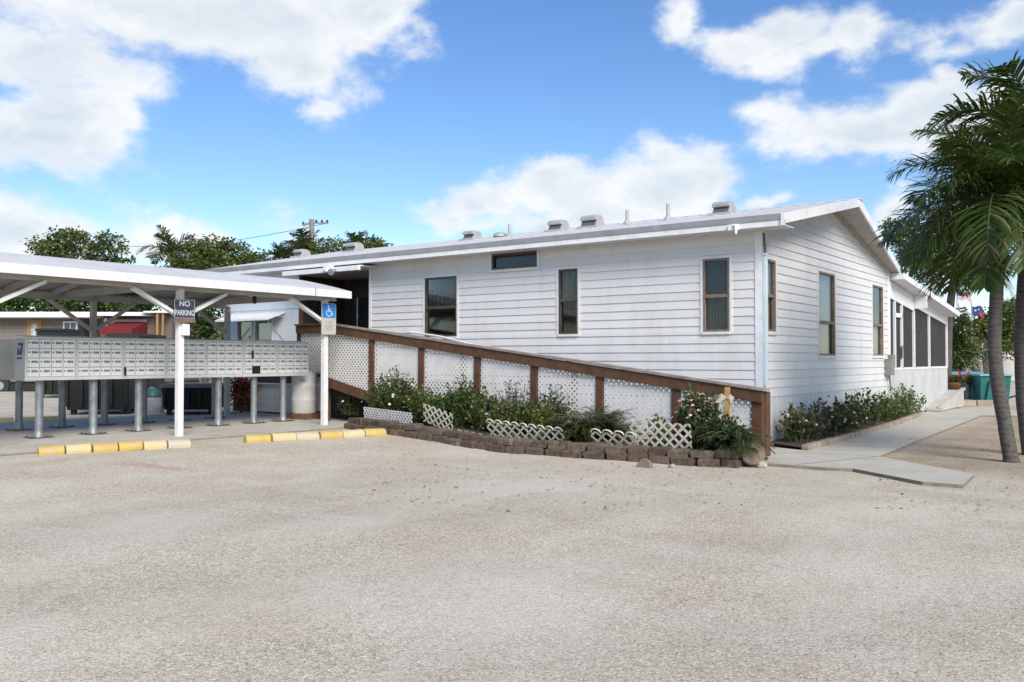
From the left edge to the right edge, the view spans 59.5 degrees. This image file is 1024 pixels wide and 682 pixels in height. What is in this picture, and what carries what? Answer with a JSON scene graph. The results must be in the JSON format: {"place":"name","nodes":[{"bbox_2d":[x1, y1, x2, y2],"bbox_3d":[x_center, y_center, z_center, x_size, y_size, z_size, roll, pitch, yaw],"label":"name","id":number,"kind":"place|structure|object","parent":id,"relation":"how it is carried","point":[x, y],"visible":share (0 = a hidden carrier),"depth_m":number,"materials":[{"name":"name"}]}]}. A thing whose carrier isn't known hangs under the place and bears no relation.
{"place":"outdoors","nodes":[
{"label":"outdoors","id":0,"kind":"place"},
{"bbox_2d":[0,413,347,455],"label":"shelter pavement","id":1,"kind":"structure","parent":0,"point":[14,443],"depth_m":15.87,"materials":[{"name":"concrete"}]},
{"bbox_2d":[0,339,32,430],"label":"mailbox unit","id":2,"kind":"object","parent":1,"relation":"on","point":[6,359],"visible":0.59,"depth_m":15.68,"materials":[{"name":"metal"}]},
{"bbox_2d":[14,335,75,438],"bbox_3d":[-7.558,0.735,14.509,0.376,1.650,0.814,-1,-2,37],"label":"mailbox unit","id":3,"kind":"object","parent":1,"relation":"on","point":[39,360],"visible":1,"depth_m":14.36,"materials":[{"name":"metal"}]},
{"bbox_2d":[50,380,75,427],"bbox_3d":[-8.374,0.792,16.517,0.480,1.620,0.790,-1,-2,37],"label":"mailbox unit","id":4,"kind":"object","parent":1,"relation":"on","point":[62,407],"visible":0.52,"depth_m":16.60,"materials":[{"name":"metal"}]},
{"bbox_2d":[68,336,122,434],"bbox_3d":[-7.065,0.748,15.161,0.376,1.650,0.805,-1,-2,37],"label":"mailbox unit","id":5,"kind":"object","parent":1,"relation":"on","point":[97,358],"visible":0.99,"depth_m":15.08,"materials":[{"name":"metal"}]},
{"bbox_2d":[97,379,116,425],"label":"mailbox unit","id":6,"kind":"object","parent":1,"relation":"on","point":[104,403],"visible":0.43,"depth_m":17.24,"materials":[{"name":"metal"}]},
{"bbox_2d":[115,337,165,431],"bbox_3d":[-6.561,0.762,15.799,0.410,1.650,0.805,-1,-2,37],"label":"mailbox unit","id":7,"kind":"object","parent":1,"relation":"on","point":[144,358],"visible":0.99,"depth_m":15.72,"materials":[{"name":"metal"}]},
{"bbox_2d":[131,378,153,422],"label":"mailbox unit","id":8,"kind":"object","parent":1,"relation":"on","point":[144,404],"visible":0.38,"depth_m":17.88,"materials":[{"name":"metal"}]},
{"bbox_2d":[0,252,351,435],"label":"mail shelter","id":9,"kind":"object","parent":1,"relation":"on","point":[50,279],"visible":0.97,"depth_m":15.69,"materials":[{"name":"white paint"}]},
{"bbox_2d":[174,298,194,322],"bbox_3d":[-5.387,-0.494,14.695,0.084,0.385,0.375,-1,-2,42],"label":"no parking sign","id":10,"kind":"object","parent":9,"relation":"attached to","point":[184,310],"visible":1,"depth_m":14.67,"materials":[{"name":"black metal"}]},
{"bbox_2d":[322,303,335,334],"bbox_3d":[-3.513,-0.424,17.193,0.016,0.600,0.330,-1,-2,42],"label":"disabled parking sign","id":11,"kind":"object","parent":9,"relation":"attached to","point":[328,318],"visible":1,"depth_m":17.20,"materials":[{"name":"metal"}]},
{"bbox_2d":[158,338,205,428],"bbox_3d":[-6.084,0.776,16.458,0.376,1.650,0.805,-1,-2,37],"label":"mailbox unit","id":12,"kind":"object","parent":1,"relation":"on","point":[194,358],"visible":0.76,"depth_m":16.42,"materials":[{"name":"metal"}]},
{"bbox_2d":[200,339,242,425],"bbox_3d":[-5.593,0.789,17.106,0.376,1.650,0.805,-1,-2,37],"label":"mailbox unit","id":13,"kind":"object","parent":1,"relation":"on","point":[224,358],"visible":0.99,"depth_m":17.02,"materials":[{"name":"metal"}]},
{"bbox_2d":[238,340,276,423],"bbox_3d":[-5.090,0.802,17.744,0.410,1.650,0.805,-1,-2,37],"label":"mailbox unit","id":14,"kind":"object","parent":1,"relation":"on","point":[259,357],"visible":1,"depth_m":17.67,"materials":[{"name":"metal"}]},
{"bbox_2d":[267,340,308,421],"bbox_3d":[-4.613,0.816,18.402,0.376,1.650,0.805,-1,-2,37],"label":"mailbox unit","id":15,"kind":"object","parent":1,"relation":"on","point":[292,358],"visible":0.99,"depth_m":18.25,"materials":[{"name":"metal"}]},
{"bbox_2d":[286,413,293,418],"bbox_3d":[-4.616,1.603,19.090,0.400,0.135,0.200,-1,-2,42],"label":"brick","id":16,"kind":"object","parent":1,"relation":"on","point":[289,415],"visible":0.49,"depth_m":19.06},
{"bbox_2d":[291,371,316,413],"bbox_3d":[-4.428,1.091,19.087,0.544,0.890,0.544,-1,-1,36],"label":"plastic barrel","id":17,"kind":"object","parent":16,"relation":"on","point":[303,394],"visible":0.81,"depth_m":18.86,"materials":[{"name":"plastic"}]},
{"bbox_2d":[334,393,365,415],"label":"flowering shrub","id":18,"kind":"object","parent":1,"relation":"on","point":[344,404],"visible":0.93,"depth_m":18.21,"materials":[{"name":"green plant"}]},
{"bbox_2d":[0,377,1023,681],"bbox_3d":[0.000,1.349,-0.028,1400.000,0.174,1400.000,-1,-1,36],"label":"ground","id":19,"kind":"structure","parent":0,"point":[736,529],"depth_m":6.11,"materials":[{"name":"gravel"}]},
{"bbox_2d":[0,380,34,391],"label":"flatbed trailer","id":20,"kind":"object","parent":19,"relation":"on","point":[6,385],"visible":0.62,"depth_m":35.97,"materials":[{"name":"grey metal"}]},
{"bbox_2d":[37,445,64,455],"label":"kerb block","id":21,"kind":"structure","parent":19,"relation":"on","point":[51,450],"depth_m":12.01,"materials":[{"name":"yellow paint"}]},
{"bbox_2d":[35,328,82,394],"bbox_3d":[-15.449,0.761,30.606,1.024,2.328,1.560,0,-1,-7],"label":"dumpster","id":22,"kind":"object","parent":19,"relation":"on","point":[51,386],"visible":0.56,"depth_m":29.91,"materials":[{"name":"green metal"}]},
{"bbox_2d":[64,443,91,453],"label":"kerb block","id":23,"kind":"structure","parent":19,"relation":"on","point":[77,448],"depth_m":12.20,"materials":[{"name":"yellow paint"}]},
{"bbox_2d":[20,225,135,311],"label":"tree","id":24,"kind":"object","parent":19,"relation":"on","point":[43,247],"visible":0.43,"depth_m":51.57,"materials":[{"name":"green plant"}]},
{"bbox_2d":[0,296,155,311],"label":"hedge tree","id":25,"kind":"object","parent":19,"relation":"on","point":[15,304],"visible":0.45,"depth_m":48.46,"materials":[{"name":"green plant"}]},
{"bbox_2d":[0,311,198,383],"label":"trailer home","id":26,"kind":"object","parent":19,"relation":"on","point":[12,324],"visible":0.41,"depth_m":43.01,"materials":[{"name":"beige"}]},
{"bbox_2d":[66,333,139,414],"bbox_3d":[-9.676,0.764,21.404,1.509,1.936,1.560,0,-1,-7],"label":"dumpster","id":27,"kind":"object","parent":19,"relation":"on","point":[121,394],"visible":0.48,"depth_m":20.74,"materials":[{"name":"grey metal"}]},
{"bbox_2d":[91,442,117,452],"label":"kerb block","id":28,"kind":"structure","parent":19,"relation":"on","point":[103,447],"depth_m":12.38,"materials":[{"name":"yellow paint"}]},
{"bbox_2d":[117,440,142,450],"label":"kerb block","id":29,"kind":"structure","parent":19,"relation":"on","point":[130,445],"depth_m":12.57,"materials":[{"name":"yellow paint"}]},
{"bbox_2d":[130,334,165,409],"bbox_3d":[-9.416,0.805,23.104,0.582,1.926,1.560,0,-1,-7],"label":"dumpster","id":30,"kind":"object","parent":19,"relation":"on","point":[154,382],"visible":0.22,"depth_m":22.82,"materials":[{"name":"green metal"}]},
{"bbox_2d":[142,440,166,449],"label":"kerb block","id":31,"kind":"structure","parent":19,"relation":"on","point":[154,444],"depth_m":12.76,"materials":[{"name":"yellow paint"}]},
{"bbox_2d":[147,387,163,413],"bbox_3d":[-8.573,1.481,21.468,0.474,0.740,0.440,0,-1,0],"label":"trash can","id":32,"kind":"object","parent":19,"relation":"on","point":[154,399],"visible":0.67,"depth_m":21.30,"materials":[{"name":"plastic"}]},
{"bbox_2d":[136,224,202,309],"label":"palm tree","id":33,"kind":"object","parent":19,"relation":"on","point":[173,246],"visible":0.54,"depth_m":49.72,"materials":[{"name":"green plant"}]},
{"bbox_2d":[166,439,190,448],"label":"kerb block","id":34,"kind":"structure","parent":19,"relation":"on","point":[181,443],"depth_m":12.95,"materials":[{"name":"concrete"}]},
{"bbox_2d":[160,382,223,414],"bbox_3d":[-7.568,1.369,21.392,1.230,0.726,1.560,0,-1,-7],"label":"dumpster","id":35,"kind":"object","parent":19,"relation":"on","point":[197,395],"visible":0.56,"depth_m":20.70,"materials":[{"name":"black metal"}]},
{"bbox_2d":[172,308,223,381],"bbox_3d":[-10.252,0.117,30.020,1.968,3.944,2.020,-1,-1,36],"label":"hedge tree","id":36,"kind":"object","parent":19,"relation":"on","point":[204,328],"visible":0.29,"depth_m":29.69,"materials":[{"name":"green plant"}]},
{"bbox_2d":[71,219,327,254],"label":"utility pole","id":37,"kind":"object","parent":19,"relation":"on","point":[311,223],"visible":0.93,"depth_m":44.10,"materials":[{"name":"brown wood"}]},
{"bbox_2d":[155,232,271,269],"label":"tree","id":38,"kind":"object","parent":19,"relation":"on","point":[201,256],"visible":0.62,"depth_m":47.59,"materials":[{"name":"green plant"}]},
{"bbox_2d":[223,377,259,412],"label":"red bush","id":39,"kind":"object","parent":19,"relation":"on","point":[241,385],"visible":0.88,"depth_m":21.06,"materials":[{"name":"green plant"}]},
{"bbox_2d":[243,434,270,442],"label":"kerb block","id":40,"kind":"structure","parent":19,"relation":"on","point":[254,438],"depth_m":13.81,"materials":[{"name":"yellow paint"}]},
{"bbox_2d":[256,241,297,262],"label":"palm tree","id":41,"kind":"object","parent":19,"relation":"on","point":[275,253],"visible":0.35,"depth_m":45.74,"materials":[{"name":"green plant"}]},
{"bbox_2d":[270,432,296,441],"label":"kerb block","id":42,"kind":"structure","parent":19,"relation":"on","point":[288,436],"depth_m":14.04,"materials":[{"name":"yellow paint"}]},
{"bbox_2d":[278,228,334,255],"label":"palm tree","id":43,"kind":"object","parent":19,"relation":"on","point":[305,242],"visible":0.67,"depth_m":43.66,"materials":[{"name":"green plant"}]},
{"bbox_2d":[310,235,350,254],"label":"tree","id":44,"kind":"object","parent":19,"relation":"on","point":[327,249],"visible":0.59,"depth_m":41.82,"materials":[{"name":"green plant"}]},
{"bbox_2d":[358,234,393,248],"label":"tree","id":45,"kind":"object","parent":19,"relation":"on","point":[368,244],"visible":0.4,"depth_m":41.84,"materials":[{"name":"green plant"}]},
{"bbox_2d":[257,323,773,459],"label":"access ramp","id":46,"kind":"structure","parent":19,"relation":"on","point":[351,383],"depth_m":15.59,"materials":[{"name":"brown wood"}]},
{"bbox_2d":[344,417,748,467],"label":"garden wall","id":47,"kind":"structure","parent":19,"relation":"on","point":[631,453],"depth_m":13.00,"materials":[{"name":"stone"}]},
{"bbox_2d":[725,437,752,458],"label":"grassy tuft","id":48,"kind":"object","parent":47,"relation":"on","point":[744,448],"visible":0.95,"depth_m":11.57,"materials":[{"name":"green plant"}]},
{"bbox_2d":[200,198,964,445],"bbox_3d":[2.686,-0.350,24.094,14.790,4.510,15.862,-1,-1,36],"label":"mobile home","id":49,"kind":"object","parent":19,"relation":"on","point":[807,304],"visible":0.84,"depth_m":16.91,"materials":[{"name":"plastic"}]},
{"bbox_2d":[236,321,252,339],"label":"window","id":50,"kind":"structure","parent":49,"relation":"in","point":[246,327],"depth_m":22.06,"materials":[{"name":"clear glass"}]},
{"bbox_2d":[254,319,273,340],"bbox_3d":[-5.936,-0.211,21.622,0.710,0.630,0.170,-1,-1,36],"label":"window","id":51,"kind":"structure","parent":49,"relation":"in","point":[264,330],"depth_m":21.64,"materials":[{"name":"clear glass"}]},
{"bbox_2d":[348,285,368,373],"bbox_3d":[-3.510,-0.250,21.476,1.080,2.160,0.098,-1,-1,36],"label":"door","id":52,"kind":"structure","parent":49,"relation":"in","point":[358,306],"depth_m":21.62,"materials":[{"name":"black glass"}]},
{"bbox_2d":[423,274,458,338],"bbox_3d":[-1.236,-0.691,18.563,0.960,1.420,0.790,-1,-1,36],"label":"window","id":53,"kind":"structure","parent":49,"relation":"in","point":[443,289],"depth_m":18.41,"materials":[{"name":"glass"}]},
{"bbox_2d":[489,250,539,272],"bbox_3d":[0.257,-1.538,17.488,1.180,0.510,0.790,-1,-1,36],"label":"window","id":54,"kind":"structure","parent":49,"relation":"in","point":[530,264],"depth_m":17.32,"materials":[{"name":"glass"}]},
{"bbox_2d":[556,266,579,336],"bbox_3d":[1.059,-0.724,16.484,0.504,1.284,0.145,-1,-1,36],"label":"window","id":55,"kind":"structure","parent":49,"relation":"in","point":[567,278],"depth_m":16.54,"materials":[{"name":"white metal"}]},
{"bbox_2d":[700,255,732,334],"bbox_3d":[3.387,-0.755,14.781,0.554,1.294,0.145,-1,-1,36],"label":"window","id":56,"kind":"structure","parent":49,"relation":"in","point":[716,317],"depth_m":14.82,"materials":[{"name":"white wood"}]},
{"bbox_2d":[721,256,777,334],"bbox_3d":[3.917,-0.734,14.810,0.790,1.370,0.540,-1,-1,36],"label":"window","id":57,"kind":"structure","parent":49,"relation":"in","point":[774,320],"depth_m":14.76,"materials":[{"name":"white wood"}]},
{"bbox_2d":[817,268,836,357],"bbox_3d":[5.940,-0.508,17.007,0.125,1.670,1.100,-1,-1,36],"label":"window","id":58,"kind":"structure","parent":49,"relation":"in","point":[823,322],"depth_m":17.21,"materials":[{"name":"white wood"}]},
{"bbox_2d":[871,282,883,357],"bbox_3d":[8.108,-0.451,19.986,0.145,1.660,1.010,-1,-1,36],"label":"window","id":59,"kind":"structure","parent":49,"relation":"in","point":[874,286],"depth_m":20.22,"materials":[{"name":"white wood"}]},
{"bbox_2d":[353,435,1016,511],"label":"leaf litter","id":60,"kind":"object","parent":19,"relation":"on","point":[689,489],"visible":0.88,"depth_m":9.74,"materials":[{"name":"plant"}]},
{"bbox_2d":[741,441,765,465],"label":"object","id":61,"kind":"object","parent":19,"relation":"on","point":[751,459],"visible":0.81,"depth_m":11.65,"materials":[{"name":"stone"}]},
{"bbox_2d":[801,410,922,450],"bbox_3d":[7.523,1.706,18.140,0.337,0.110,11.231,-1,-1,33],"label":"brick edging","id":62,"kind":"object","parent":19,"relation":"on","point":[829,441],"visible":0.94,"depth_m":15.74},
{"bbox_2d":[765,408,1016,488],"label":"footpath","id":63,"kind":"structure","parent":19,"relation":"on","point":[928,424],"depth_m":12.85,"materials":[{"name":"concrete"}]},
{"bbox_2d":[878,215,950,285],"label":"tree","id":64,"kind":"object","parent":19,"relation":"on","point":[898,240],"visible":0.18,"depth_m":59.97,"materials":[{"name":"green plant"}]},
{"bbox_2d":[871,88,1023,462],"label":"palm tree","id":65,"kind":"object","parent":19,"relation":"on","point":[994,171],"visible":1,"depth_m":11.87,"materials":[{"name":"green plant"}]},
{"bbox_2d":[883,202,1015,375],"bbox_3d":[16.909,-1.735,34.010,5.126,7.708,4.836,0,-1,-10],"label":"palm tree","id":66,"kind":"object","parent":19,"relation":"on","point":[951,300],"visible":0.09,"depth_m":33.91,"materials":[{"name":"green plant"}]},
{"bbox_2d":[952,308,985,377],"bbox_3d":[17.930,0.435,35.991,1.873,3.562,2.212,0,-1,5],"label":"tree","id":67,"kind":"object","parent":19,"relation":"on","point":[960,353],"visible":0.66,"depth_m":35.53,"materials":[{"name":"green plant"}]},
{"bbox_2d":[922,49,1023,454],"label":"palm tree","id":68,"kind":"object","parent":19,"relation":"on","point":[997,81],"visible":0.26,"depth_m":13.16,"materials":[{"name":"green plant"}]},
{"bbox_2d":[959,297,1015,373],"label":"tree","id":69,"kind":"object","parent":19,"relation":"on","point":[1007,325],"visible":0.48,"depth_m":51.60,"materials":[{"name":"green plant"}]},
{"bbox_2d":[965,337,1014,380],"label":"mobile home","id":70,"kind":"object","parent":19,"relation":"on","point":[1008,366],"visible":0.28,"depth_m":59.98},
{"bbox_2d":[0,0,1023,324],"label":"sky","id":71,"kind":"structure","parent":0,"point":[401,122],"materials":[{"name":"blue"}]},
{"bbox_2d":[372,417,705,449],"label":"garden soil","id":72,"kind":"structure","parent":0,"point":[485,432],"depth_m":13.76,"materials":[{"name":"soil"}]},
{"bbox_2d":[363,407,411,422],"bbox_3d":[-2.210,1.367,15.874,0.040,0.347,1.458,1,-2,-43],"label":"lattice edging","id":73,"kind":"object","parent":72,"relation":"on","point":[388,415],"visible":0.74,"depth_m":15.85,"materials":[{"name":"plastic"}]},
{"bbox_2d":[360,365,424,420],"bbox_3d":[-2.189,0.973,16.717,1.477,1.104,0.772,-1,-1,36],"label":"flowering shrub","id":74,"kind":"object","parent":72,"relation":"on","point":[392,399],"visible":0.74,"depth_m":16.61,"materials":[{"name":"green plant"}]},
{"bbox_2d":[400,381,435,423],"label":"green shrub","id":75,"kind":"object","parent":72,"relation":"on","point":[413,405],"visible":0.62,"depth_m":16.07,"materials":[{"name":"green plant"}]},
{"bbox_2d":[419,388,454,426],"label":"green shrub","id":76,"kind":"object","parent":72,"relation":"on","point":[432,402],"visible":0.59,"depth_m":15.60,"materials":[{"name":"green plant"}]},
{"bbox_2d":[423,404,452,429],"bbox_3d":[-1.234,1.274,14.912,0.756,0.463,0.084,-1,-2,41],"label":"lattice edging","id":77,"kind":"object","parent":72,"relation":"on","point":[439,416],"visible":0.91,"depth_m":14.90,"materials":[{"name":"plastic"}]},
{"bbox_2d":[435,374,491,427],"bbox_3d":[-0.850,1.068,15.484,1.184,1.016,0.790,-1,-1,36],"label":"green shrub","id":78,"kind":"object","parent":72,"relation":"on","point":[460,394],"visible":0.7,"depth_m":15.36,"materials":[{"name":"green plant"}]},
{"bbox_2d":[462,390,499,430],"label":"green shrub","id":79,"kind":"object","parent":72,"relation":"on","point":[473,413],"visible":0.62,"depth_m":15.05,"materials":[{"name":"green plant"}]},
{"bbox_2d":[477,397,530,434],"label":"yellow shrub","id":80,"kind":"object","parent":72,"relation":"on","point":[506,412],"visible":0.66,"depth_m":14.48,"materials":[{"name":"green plant"}]},
{"bbox_2d":[485,379,546,416],"bbox_3d":[0.007,1.108,14.847,1.237,0.972,0.585,-1,-1,36],"label":"bronze shrub","id":81,"kind":"object","parent":72,"relation":"on","point":[512,396],"visible":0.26,"depth_m":14.84,"materials":[{"name":"green plant"}]},
{"bbox_2d":[503,400,545,434],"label":"green shrub","id":82,"kind":"object","parent":72,"relation":"on","point":[526,413],"visible":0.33,"depth_m":14.32,"materials":[{"name":"green plant"}]},
{"bbox_2d":[486,419,564,439],"bbox_3d":[0.187,1.392,13.631,1.475,0.376,0.137,-1,-2,38],"label":"lattice edging","id":83,"kind":"object","parent":72,"relation":"on","point":[522,428],"visible":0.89,"depth_m":13.63,"materials":[{"name":"plastic"}]},
{"bbox_2d":[526,401,555,437],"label":"yellow shrub","id":84,"kind":"object","parent":72,"relation":"on","point":[538,418],"visible":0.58,"depth_m":13.93,"materials":[{"name":"green plant"}]},
{"bbox_2d":[535,384,573,431],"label":"green shrub","id":85,"kind":"object","parent":72,"relation":"on","point":[558,408],"visible":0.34,"depth_m":14.33,"materials":[{"name":"green plant"}]},
{"bbox_2d":[539,418,594,441],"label":"fern","id":86,"kind":"object","parent":72,"relation":"on","point":[576,436],"visible":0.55,"depth_m":13.49,"materials":[{"name":"green plant"}]},
{"bbox_2d":[536,403,635,444],"bbox_3d":[1.131,1.272,13.616,1.609,0.635,1.600,-1,-1,36],"label":"fern","id":87,"kind":"object","parent":72,"relation":"on","point":[582,423],"visible":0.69,"depth_m":13.41,"materials":[{"name":"green plant"}]},
{"bbox_2d":[575,405,642,440],"bbox_3d":[1.479,1.264,13.530,1.094,0.545,1.207,0,-1,6],"label":"fern","id":88,"kind":"object","parent":72,"relation":"on","point":[606,437],"visible":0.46,"depth_m":13.44,"materials":[{"name":"green plant"}]},
{"bbox_2d":[590,428,638,445],"bbox_3d":[1.450,1.394,12.722,0.738,0.299,0.170,-1,-1,32],"label":"lattice edging","id":89,"kind":"object","parent":72,"relation":"on","point":[614,439],"visible":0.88,"depth_m":12.70,"materials":[{"name":"plastic"}]},
{"bbox_2d":[645,413,674,445],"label":"flowering sprig","id":90,"kind":"object","parent":72,"relation":"on","point":[662,430],"visible":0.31,"depth_m":12.76,"materials":[{"name":"green plant"}]},
{"bbox_2d":[629,419,691,448],"bbox_3d":[2.042,1.317,12.337,0.949,0.462,0.125,-1,-1,36],"label":"lattice edging","id":91,"kind":"object","parent":72,"relation":"on","point":[661,433],"visible":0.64,"depth_m":12.32,"materials":[{"name":"plastic"}]},
{"bbox_2d":[671,382,724,448],"bbox_3d":[2.638,1.071,12.607,0.835,0.987,0.570,-1,-1,36],"label":"flowering shrub","id":92,"kind":"object","parent":72,"relation":"on","point":[693,411],"visible":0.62,"depth_m":12.56,"materials":[{"name":"green plant"}]},
{"bbox_2d":[691,409,753,449],"bbox_3d":[2.814,1.227,12.043,0.911,0.669,0.582,-1,-1,36],"label":"flowering shrub","id":93,"kind":"object","parent":72,"relation":"on","point":[731,426],"visible":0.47,"depth_m":11.95,"materials":[{"name":"green plant"}]},
{"bbox_2d":[714,387,733,423],"bbox_3d":[2.870,1.088,12.113,0.300,0.932,0.063,-1,-1,36],"label":"wooden cross","id":94,"kind":"object","parent":72,"relation":"on","point":[728,397],"visible":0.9,"depth_m":12.09,"materials":[{"name":"wood"}]},
{"bbox_2d":[691,426,775,458],"bbox_3d":[2.986,1.339,11.873,1.118,0.412,1.024,1,-1,-25],"label":"fern","id":95,"kind":"object","parent":72,"relation":"on","point":[718,438],"visible":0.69,"depth_m":11.71,"materials":[{"name":"green plant"}]},
{"bbox_2d":[771,412,915,446],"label":"side bed soil","id":96,"kind":"structure","parent":0,"point":[798,443],"depth_m":15.45,"materials":[{"name":"soil"}]},
{"bbox_2d":[775,401,818,442],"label":"border shrub","id":97,"kind":"object","parent":96,"relation":"on","point":[796,424],"visible":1,"depth_m":14.30,"materials":[{"name":"green plant"}]},
{"bbox_2d":[796,400,831,438],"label":"border shrub","id":98,"kind":"object","parent":96,"relation":"on","point":[813,414],"visible":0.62,"depth_m":14.97,"materials":[{"name":"green plant"}]},
{"bbox_2d":[807,395,849,435],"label":"border shrub","id":99,"kind":"object","parent":96,"relation":"on","point":[838,418],"visible":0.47,"depth_m":15.69,"materials":[{"name":"green plant"}]},
{"bbox_2d":[825,396,861,431],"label":"border shrub","id":100,"kind":"object","parent":96,"relation":"on","point":[851,419],"visible":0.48,"depth_m":16.39,"materials":[{"name":"green plant"}]},
{"bbox_2d":[841,389,870,428],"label":"border shrub","id":101,"kind":"object","parent":96,"relation":"on","point":[855,405],"visible":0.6,"depth_m":17.18,"materials":[{"name":"green plant"}]},
{"bbox_2d":[856,387,886,424],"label":"border shrub","id":102,"kind":"object","parent":96,"relation":"on","point":[875,411],"visible":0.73,"depth_m":18.17,"materials":[{"name":"green plant"}]},
{"bbox_2d":[871,391,906,420],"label":"border shrub","id":103,"kind":"object","parent":96,"relation":"on","point":[889,406],"visible":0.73,"depth_m":19.15,"materials":[{"name":"green plant"}]},
{"bbox_2d":[884,385,916,417],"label":"border shrub","id":104,"kind":"object","parent":96,"relation":"on","point":[900,401],"visible":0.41,"depth_m":20.25,"materials":[{"name":"green plant"}]},
{"bbox_2d":[900,383,928,414],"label":"border shrub","id":105,"kind":"object","parent":96,"relation":"on","point":[912,395],"visible":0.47,"depth_m":21.35,"materials":[{"name":"green plant"}]},
{"bbox_2d":[964,391,1014,399],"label":"terrace","id":106,"kind":"structure","parent":0,"point":[1012,393],"depth_m":33.58,"materials":[{"name":"concrete"}]},
{"bbox_2d":[967,374,1012,400],"bbox_3d":[15.543,1.513,29.142,1.036,0.877,1.058,0,-1,6],"label":"teal bin","id":107,"kind":"object","parent":106,"relation":"on","point":[980,387],"visible":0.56,"depth_m":28.77,"materials":[{"name":"plastic"}]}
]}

